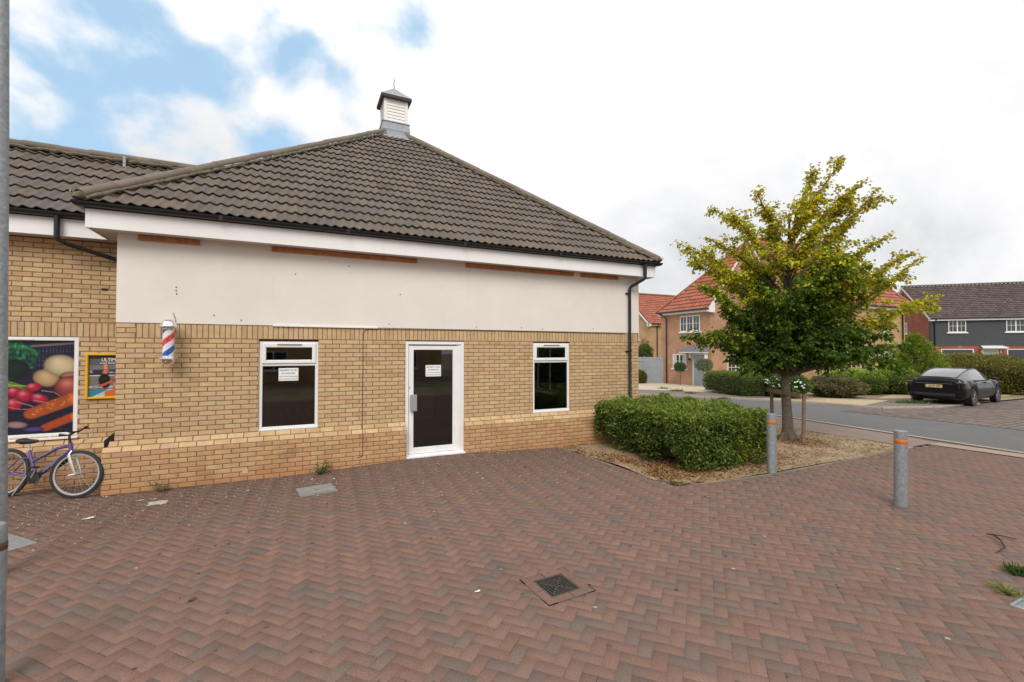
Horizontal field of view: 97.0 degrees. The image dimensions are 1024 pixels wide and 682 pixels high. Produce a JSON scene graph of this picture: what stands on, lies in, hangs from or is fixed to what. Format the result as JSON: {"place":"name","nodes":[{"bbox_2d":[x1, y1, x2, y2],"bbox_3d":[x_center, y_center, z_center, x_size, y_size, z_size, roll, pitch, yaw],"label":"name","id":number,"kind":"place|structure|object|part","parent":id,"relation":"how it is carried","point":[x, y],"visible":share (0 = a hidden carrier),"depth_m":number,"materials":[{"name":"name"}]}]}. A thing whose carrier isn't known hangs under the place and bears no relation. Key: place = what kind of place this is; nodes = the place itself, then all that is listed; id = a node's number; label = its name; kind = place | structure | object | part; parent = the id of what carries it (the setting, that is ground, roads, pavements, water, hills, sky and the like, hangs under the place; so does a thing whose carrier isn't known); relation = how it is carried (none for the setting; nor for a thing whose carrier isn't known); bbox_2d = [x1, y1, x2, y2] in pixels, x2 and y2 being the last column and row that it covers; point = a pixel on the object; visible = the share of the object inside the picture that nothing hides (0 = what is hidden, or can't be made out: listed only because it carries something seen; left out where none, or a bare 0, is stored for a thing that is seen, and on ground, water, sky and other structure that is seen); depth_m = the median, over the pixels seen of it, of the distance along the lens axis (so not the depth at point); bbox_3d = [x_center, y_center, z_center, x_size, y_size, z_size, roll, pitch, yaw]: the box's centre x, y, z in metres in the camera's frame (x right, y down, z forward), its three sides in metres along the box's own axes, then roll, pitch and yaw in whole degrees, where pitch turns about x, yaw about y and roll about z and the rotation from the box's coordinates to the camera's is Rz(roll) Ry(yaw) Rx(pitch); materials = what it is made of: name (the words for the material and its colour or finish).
{"place":"outdoors","nodes":[
{"label":"outdoors","id":0,"kind":"place"},
{"bbox_2d":[5,444,1023,681],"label":"block paving","id":1,"kind":"structure","parent":0,"point":[975,511],"depth_m":4.16,"materials":[{"name":"red brick"}]},
{"bbox_2d":[0,0,9,572],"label":"lamp post","id":2,"kind":"object","parent":1,"relation":"on","point":[4,130],"visible":0.9,"depth_m":4.22,"materials":[{"name":"metal"}]},
{"bbox_2d":[0,521,9,681],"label":"bollard","id":3,"kind":"object","parent":1,"relation":"on","point":[3,560],"visible":1,"depth_m":2.80,"materials":[{"name":"metal"}]},
{"bbox_2d":[8,533,36,550],"bbox_3d":[-5.495,2.172,4.714,0.600,0.028,0.600,0,-1,23],"label":"inspection cover","id":4,"kind":"object","parent":1,"relation":"on","point":[15,542],"visible":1,"depth_m":4.86,"materials":[{"name":"metal"}]},
{"bbox_2d":[8,426,103,498],"bbox_3d":[-6.649,1.711,6.431,1.711,0.985,0.617,0,-8,5],"label":"bicycle","id":5,"kind":"object","parent":1,"relation":"on","point":[33,475],"visible":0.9,"depth_m":6.40,"materials":[{"name":"metal"}]},
{"bbox_2d":[147,500,167,505],"bbox_3d":[-4.801,2.189,6.148,0.228,0.008,0.191,1,-1,-31],"label":"stopcock cover","id":6,"kind":"object","parent":1,"relation":"on","point":[157,502],"visible":1,"depth_m":6.13,"materials":[{"name":"concrete"}]},
{"bbox_2d":[149,479,172,493],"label":"leafy weed","id":7,"kind":"object","parent":1,"relation":"on","point":[159,489],"visible":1,"depth_m":6.62,"materials":[{"name":"green plant"}]},
{"bbox_2d":[296,483,337,496],"bbox_3d":[-2.875,2.199,6.671,0.500,0.032,0.430,1,-1,-34],"label":"inspection cover","id":8,"kind":"object","parent":1,"relation":"on","point":[314,490],"visible":0.98,"depth_m":6.62,"materials":[{"name":"concrete"}]},
{"bbox_2d":[8,447,632,573],"bbox_3d":[-2.298,2.156,6.287,9.053,0.104,3.279,1,-1,-25],"label":"grit","id":9,"kind":"object","parent":1,"relation":"on","point":[275,498],"visible":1,"depth_m":6.44,"materials":[{"name":"gravel"}]},
{"bbox_2d":[312,458,332,473],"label":"leafy weed","id":10,"kind":"object","parent":1,"relation":"on","point":[320,469],"visible":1,"depth_m":7.48,"materials":[{"name":"green plant"}]},
{"bbox_2d":[8,455,1016,681],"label":"gum spots","id":11,"kind":"object","parent":1,"relation":"on","point":[608,644],"visible":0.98,"depth_m":4.54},
{"bbox_2d":[534,574,579,596],"bbox_3d":[0.394,2.188,3.991,0.298,0.082,0.298,1,-1,-29],"label":"drain gully","id":12,"kind":"object","parent":1,"relation":"in","point":[555,585],"visible":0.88,"depth_m":4.00,"materials":[{"name":"metal"}]},
{"bbox_2d":[520,568,594,604],"bbox_3d":[0.394,2.154,3.991,0.472,0.018,0.472,1,-1,-29],"label":"gully surround","id":13,"kind":"object","parent":1,"relation":"on","point":[548,599],"visible":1,"depth_m":3.96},
{"bbox_2d":[519,567,595,605],"bbox_3d":[0.394,2.147,3.991,0.484,0.001,0.484,1,-1,-29],"label":"gully joint","id":14,"kind":"object","parent":1,"relation":"on","point":[561,594],"visible":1,"depth_m":3.90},
{"bbox_2d":[581,447,913,484],"bbox_3d":[4.761,2.251,8.323,7.566,0.038,2.680,0,-1,0],"label":"bed edging","id":15,"kind":"object","parent":1,"relation":"on","point":[750,476],"visible":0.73,"depth_m":7.84,"materials":[{"name":"grey concrete"}]},
{"bbox_2d":[766,413,777,474],"bbox_3d":[4.375,1.751,7.641,0.186,1.050,0.185,1,-1,-25],"label":"bollard","id":16,"kind":"object","parent":1,"relation":"on","point":[771,443],"visible":0.96,"depth_m":7.58,"materials":[{"name":"metal"}]},
{"bbox_2d":[892,430,909,507],"bbox_3d":[5.170,1.718,6.031,0.185,1.050,0.186,0,-1,7],"label":"bollard","id":17,"kind":"object","parent":1,"relation":"on","point":[900,454],"visible":0.93,"depth_m":5.97,"materials":[{"name":"metal"}]},
{"bbox_2d":[931,442,1023,457],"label":"road margin","id":18,"kind":"object","parent":1,"relation":"on","point":[980,449],"visible":1,"depth_m":9.39,"materials":[{"name":"grey concrete"}]},
{"bbox_2d":[980,577,1023,598],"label":"grass tuft","id":19,"kind":"object","parent":1,"relation":"on","point":[1002,588],"visible":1,"depth_m":3.86,"materials":[{"name":"green plant"}]},
{"bbox_2d":[987,534,1016,552],"bbox_3d":[5.150,2.138,4.847,0.665,0.046,0.216,1,-1,-31],"label":"fallen twig","id":20,"kind":"object","parent":1,"relation":"on","point":[995,535],"visible":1,"depth_m":4.92,"materials":[{"name":"brown wood"}]},
{"bbox_2d":[997,560,1023,576],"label":"grass tuft","id":21,"kind":"object","parent":1,"relation":"on","point":[1013,570],"visible":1,"depth_m":4.21,"materials":[{"name":"green plant"}]},
{"bbox_2d":[1009,597,1023,609],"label":"inspection cover","id":22,"kind":"object","parent":1,"relation":"on","point":[1020,605],"visible":0.98,"depth_m":3.68,"materials":[{"name":"metal"}]},
{"bbox_2d":[9,0,1023,299],"label":"sky","id":23,"kind":"structure","parent":0,"point":[633,119],"materials":[{"name":"white"}]},
{"bbox_2d":[574,398,1023,594],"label":"ground","id":24,"kind":"structure","parent":0,"point":[914,447],"depth_m":10.12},
{"bbox_2d":[8,79,662,495],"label":"shop building","id":25,"kind":"structure","parent":24,"relation":"on","point":[358,281],"depth_m":7.87,"materials":[{"name":"brick"}]},
{"bbox_2d":[8,337,78,441],"bbox_3d":[-7.701,0.711,6.598,2.155,1.557,0.125,1,-1,-25],"label":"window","id":26,"kind":"structure","parent":25,"relation":"in","point":[43,371],"depth_m":6.89,"materials":[{"name":"multicoloured plastic"}]},
{"bbox_2d":[85,353,115,398],"bbox_3d":[-6.379,0.553,7.180,0.576,0.717,0.042,1,-1,-25],"label":"framed poster","id":27,"kind":"object","parent":25,"relation":"attached to","point":[100,368],"visible":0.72,"depth_m":7.14,"materials":[{"name":"multicoloured paper"}]},
{"bbox_2d":[158,313,177,365],"bbox_3d":[-5.109,-0.034,6.757,0.236,0.802,0.316,1,-1,-25],"label":"barber pole","id":28,"kind":"object","parent":25,"relation":"attached to","point":[168,357],"visible":1,"depth_m":6.66,"materials":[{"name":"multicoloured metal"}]},
{"bbox_2d":[279,368,297,380],"bbox_3d":[-3.745,0.559,7.599,0.297,0.212,0.002,1,-1,-25],"label":"notice","id":29,"kind":"object","parent":25,"relation":"attached to","point":[288,374],"visible":1,"depth_m":7.60,"materials":[{"name":"white paper"}]},
{"bbox_2d":[258,341,318,430],"bbox_3d":[-3.738,0.745,7.609,0.895,1.470,0.102,1,-1,-25],"label":"window","id":30,"kind":"structure","parent":25,"relation":"in","point":[263,362],"depth_m":7.57,"materials":[{"name":"white plastic"}]},
{"bbox_2d":[426,365,440,376],"bbox_3d":[-1.502,0.567,8.655,0.300,0.216,0.002,1,-1,-25],"label":"notice","id":31,"kind":"object","parent":25,"relation":"attached to","point":[433,370],"visible":1,"depth_m":8.66,"materials":[{"name":"white paper"}]},
{"bbox_2d":[405,341,464,458],"bbox_3d":[-1.455,1.091,8.627,1.170,2.160,0.180,1,-1,-25],"label":"door","id":32,"kind":"structure","parent":25,"relation":"in","point":[457,446],"depth_m":8.68,"materials":[{"name":"white plastic"}]},
{"bbox_2d":[535,348,558,394],"bbox_3d":[1.057,0.878,14.365,0.380,1.505,1.800,1,-1,-25],"label":"window","id":33,"kind":"structure","parent":25,"relation":"in","point":[546,372],"depth_m":14.54,"materials":[{"name":"black glass"}]},
{"bbox_2d":[533,343,569,412],"bbox_3d":[0.837,0.784,9.771,0.915,1.483,0.102,1,-1,-25],"label":"window","id":34,"kind":"structure","parent":25,"relation":"in","point":[535,345],"depth_m":9.76,"materials":[{"name":"white plastic"}]},
{"bbox_2d":[639,390,964,406],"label":"footway","id":35,"kind":"structure","parent":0,"point":[892,403],"depth_m":20.24,"materials":[{"name":"concrete"}]},
{"bbox_2d":[758,398,887,404],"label":"sandy verge","id":36,"kind":"structure","parent":35,"relation":"on","point":[850,401],"depth_m":19.23,"materials":[{"name":"beige sand"}]},
{"bbox_2d":[887,400,914,403],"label":"kerb weed","id":37,"kind":"object","parent":35,"relation":"on","point":[898,401],"visible":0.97,"depth_m":18.25,"materials":[{"name":"green plant"}]},
{"bbox_2d":[903,399,935,403],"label":"kerb weed","id":38,"kind":"object","parent":35,"relation":"on","point":[918,402],"visible":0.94,"depth_m":18.19,"materials":[{"name":"green plant"}]},
{"bbox_2d":[639,395,1023,451],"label":"road","id":39,"kind":"structure","parent":0,"point":[1007,438],"depth_m":13.20,"materials":[{"name":"grey asphalt"}]},
{"bbox_2d":[639,393,880,408],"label":"kerb","id":40,"kind":"structure","parent":39,"relation":"on","point":[846,405],"depth_m":19.39,"materials":[{"name":"concrete"}]},
{"bbox_2d":[776,415,1023,453],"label":"kerb","id":41,"kind":"structure","parent":39,"relation":"on","point":[953,442],"depth_m":10.56,"materials":[{"name":"concrete"}]},
{"bbox_2d":[881,403,979,408],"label":"kerb","id":42,"kind":"structure","parent":39,"relation":"on","point":[937,406],"depth_m":16.93,"materials":[{"name":"concrete"}]},
{"bbox_2d":[844,398,1023,429],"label":"street setts","id":43,"kind":"structure","parent":39,"relation":"on","point":[986,416],"depth_m":15.34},
{"bbox_2d":[905,367,1000,406],"bbox_3d":[18.665,1.857,19.086,4.725,1.494,2.060,1,-1,-30],"label":"parked car","id":44,"kind":"object","parent":43,"relation":"on","point":[970,386],"visible":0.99,"depth_m":18.05,"materials":[{"name":"black paint"}]},
{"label":"rear window","id":45,"kind":"part","parent":44,"relation":"part of","materials":[{"name":"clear glass"}]},
{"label":"side window","id":46,"kind":"part","parent":44,"relation":"part of","materials":[{"name":"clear glass"}]},
{"bbox_2d":[663,390,1023,401],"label":"garden ground","id":47,"kind":"structure","parent":0,"point":[1010,397],"depth_m":20.79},
{"bbox_2d":[638,370,647,383],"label":"shrub","id":48,"kind":"object","parent":47,"relation":"on","point":[643,376],"visible":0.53,"depth_m":31.53,"materials":[{"name":"green plant"}]},
{"bbox_2d":[638,338,653,357],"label":"climbing shrub","id":49,"kind":"object","parent":47,"relation":"on","point":[645,349],"visible":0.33,"depth_m":41.82,"materials":[{"name":"green plant"}]},
{"bbox_2d":[638,357,663,382],"bbox_3d":[8.933,2.127,32.322,3.570,2.020,0.130,0,-1,12],"label":"board fence","id":50,"kind":"object","parent":47,"relation":"on","point":[652,367],"visible":0.27,"depth_m":32.13,"materials":[{"name":"grey wood"}]},
{"bbox_2d":[638,293,677,356],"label":"brick house","id":51,"kind":"structure","parent":47,"relation":"on","point":[650,305],"depth_m":45.98,"materials":[{"name":"brick"}]},
{"bbox_2d":[674,362,686,384],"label":"standard bush","id":52,"kind":"object","parent":47,"relation":"on","point":[679,366],"visible":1,"depth_m":29.57,"materials":[{"name":"green plant"}]},
{"bbox_2d":[639,383,728,392],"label":"gravel drive","id":53,"kind":"structure","parent":47,"relation":"on","point":[656,386],"depth_m":27.42,"materials":[{"name":"beige gravel"}]},
{"bbox_2d":[702,369,765,395],"bbox_3d":[11.066,2.063,22.918,1.449,1.223,3.834,0,-1,-9],"label":"box hedge","id":54,"kind":"object","parent":53,"relation":"on","point":[726,381],"visible":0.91,"depth_m":21.95,"materials":[{"name":"green plant"}]},
{"bbox_2d":[694,358,713,385],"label":"standard bush","id":55,"kind":"object","parent":47,"relation":"on","point":[702,366],"visible":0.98,"depth_m":27.77,"materials":[{"name":"green plant"}]},
{"bbox_2d":[655,237,909,385],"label":"brick house","id":56,"kind":"structure","parent":47,"relation":"on","point":[681,314],"depth_m":30.11,"materials":[{"name":"brown brick"}]},
{"bbox_2d":[671,354,687,369],"bbox_3d":[11.340,1.413,30.699,0.090,1.060,1.440,1,-1,-25],"label":"window","id":57,"kind":"structure","parent":56,"relation":"in","point":[677,358],"depth_m":30.69,"materials":[{"name":"white glass"}]},
{"bbox_2d":[678,315,700,332],"bbox_3d":[11.727,-1.103,29.933,0.090,1.140,1.890,1,-1,-25],"label":"window","id":58,"kind":"structure","parent":56,"relation":"in","point":[686,322],"depth_m":29.89,"materials":[{"name":"white glass"}]},
{"bbox_2d":[693,354,704,385],"bbox_3d":[12.059,1.902,29.192,0.030,2.060,0.900,1,-1,-25],"label":"front door","id":59,"kind":"structure","parent":56,"relation":"in","point":[698,375],"depth_m":29.24,"materials":[{"name":"grey wood"}]},
{"bbox_2d":[727,355,744,370],"bbox_3d":[14.759,1.752,29.426,2.390,1.750,0.090,1,-1,-25],"label":"window","id":60,"kind":"structure","parent":56,"relation":"in","point":[729,367],"depth_m":29.19,"materials":[{"name":"white glass"}]},
{"bbox_2d":[758,373,813,398],"bbox_3d":[12.650,1.984,21.401,1.805,1.450,3.842,0,-1,0],"label":"rose bush","id":61,"kind":"object","parent":47,"relation":"on","point":[799,384],"visible":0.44,"depth_m":20.15,"materials":[{"name":"green plant"}]},
{"bbox_2d":[818,370,843,375],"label":"clipped shrub","id":62,"kind":"object","parent":47,"relation":"on","point":[832,372],"visible":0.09,"depth_m":24.46,"materials":[{"name":"green plant"}]},
{"bbox_2d":[810,373,871,397],"bbox_3d":[14.988,2.102,21.043,2.226,1.200,2.585,1,-1,-25],"label":"flowering shrub","id":63,"kind":"object","parent":47,"relation":"on","point":[844,386],"visible":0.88,"depth_m":20.46,"materials":[{"name":"green plant"}]},
{"bbox_2d":[842,367,862,377],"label":"clipped shrub","id":64,"kind":"object","parent":47,"relation":"on","point":[851,373],"visible":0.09,"depth_m":23.16,"materials":[{"name":"green plant"}]},
{"bbox_2d":[853,369,888,394],"bbox_3d":[17.684,2.052,22.487,1.611,1.345,1.645,1,-1,-25],"label":"clipped shrub","id":65,"kind":"object","parent":47,"relation":"on","point":[878,384],"visible":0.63,"depth_m":21.98,"materials":[{"name":"green plant"}]},
{"bbox_2d":[881,393,1009,397],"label":"sandy verge","id":66,"kind":"structure","parent":47,"relation":"on","point":[897,395],"depth_m":21.21,"materials":[{"name":"beige sand"}]},
{"bbox_2d":[875,367,920,394],"bbox_3d":[19.316,1.984,22.813,2.245,1.522,2.357,1,-1,-25],"label":"clipped shrub","id":67,"kind":"object","parent":66,"relation":"on","point":[895,386],"visible":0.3,"depth_m":22.19,"materials":[{"name":"green plant"}]},
{"bbox_2d":[884,332,952,375],"bbox_3d":[20.646,1.163,23.295,3.542,3.273,3.596,1,-1,-25],"label":"broadleaf shrub","id":68,"kind":"object","parent":66,"relation":"on","point":[924,347],"visible":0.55,"depth_m":22.82,"materials":[{"name":"green plant"}]},
{"bbox_2d":[898,281,1023,358],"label":"clad house","id":69,"kind":"structure","parent":47,"relation":"on","point":[967,318],"depth_m":39.52,"materials":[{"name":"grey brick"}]},
{"bbox_2d":[947,320,967,332],"bbox_3d":[38.508,-1.251,39.214,1.460,1.180,0.090,0,-1,18],"label":"window","id":70,"kind":"structure","parent":69,"relation":"in","point":[953,326],"depth_m":39.21,"materials":[{"name":"white glass"}]},
{"bbox_2d":[942,350,972,353],"bbox_3d":[38.530,2.265,39.209,2.120,3.030,0.014,0,-1,18],"label":"garage door","id":71,"kind":"structure","parent":69,"relation":"in","point":[944,351],"depth_m":39.25,"materials":[{"name":"grey metal"}]},
{"bbox_2d":[984,350,996,354],"bbox_3d":[40.682,2.065,38.521,0.900,2.600,0.020,0,-1,18],"label":"front door","id":72,"kind":"structure","parent":69,"relation":"in","point":[989,352],"depth_m":38.54,"materials":[{"name":"white"}]},
{"bbox_2d":[1004,319,1023,332],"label":"window","id":73,"kind":"structure","parent":69,"relation":"in","point":[1012,326],"depth_m":38.02,"materials":[{"name":"white glass"}]},
{"bbox_2d":[1008,350,1023,358],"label":"garage door","id":74,"kind":"structure","parent":69,"relation":"in","point":[1016,353],"depth_m":38.01,"materials":[{"name":"grey metal"}]},
{"bbox_2d":[909,352,1023,394],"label":"mounded hedge","id":75,"kind":"object","parent":47,"relation":"on","point":[1007,371],"visible":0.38,"depth_m":22.48,"materials":[{"name":"green plant"}]},
{"bbox_2d":[776,416,935,446],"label":"footway","id":76,"kind":"structure","parent":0,"point":[848,432],"depth_m":11.36,"materials":[{"name":"concrete"}]},
{"bbox_2d":[794,428,892,443],"bbox_3d":[6.961,2.342,12.673,0.075,0.084,6.644,1,-1,-27],"label":"bed edging","id":77,"kind":"object","parent":76,"relation":"on","point":[847,436],"visible":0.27,"depth_m":10.61,"materials":[{"name":"grey concrete"}]},
{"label":"rear ground","id":78,"kind":"structure","parent":0,"visible":0},
{"bbox_2d":[561,425,912,484],"bbox_3d":[2.717,2.373,13.969,6.840,0.115,12.840,1,-1,-25],"label":"planting bed","id":79,"kind":"object","parent":78,"relation":"on","point":[795,448],"visible":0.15,"depth_m":8.96,"materials":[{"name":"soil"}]},
{"bbox_2d":[669,480,680,485],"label":"grass tuft","id":80,"kind":"object","parent":79,"relation":"on","point":[674,482],"visible":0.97,"depth_m":6.98,"materials":[{"name":"green plant"}]},
{"bbox_2d":[592,391,768,472],"bbox_3d":[3.293,1.690,9.062,2.359,1.260,2.950,1,-1,-25],"label":"clipped hedge","id":81,"kind":"object","parent":79,"relation":"on","point":[687,429],"visible":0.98,"depth_m":8.14,"materials":[{"name":"green plant"}]},
{"bbox_2d":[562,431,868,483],"bbox_3d":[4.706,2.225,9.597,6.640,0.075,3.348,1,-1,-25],"label":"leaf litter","id":82,"kind":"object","parent":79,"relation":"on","point":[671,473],"visible":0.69,"depth_m":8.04,"materials":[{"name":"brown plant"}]},
{"bbox_2d":[766,388,805,444],"bbox_3d":[6.387,1.731,10.476,0.269,1.212,1.105,0,-1,-8],"label":"tree stake","id":83,"kind":"object","parent":79,"relation":"on","point":[803,428],"visible":0.81,"depth_m":9.98,"materials":[{"name":"wood"}]},
{"bbox_2d":[670,155,944,441],"bbox_3d":[6.861,-1.045,10.853,5.498,6.775,3.668,1,-1,-25],"label":"street tree","id":84,"kind":"object","parent":79,"relation":"on","point":[805,324],"visible":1,"depth_m":10.27,"materials":[{"name":"green plant"}]}
]}

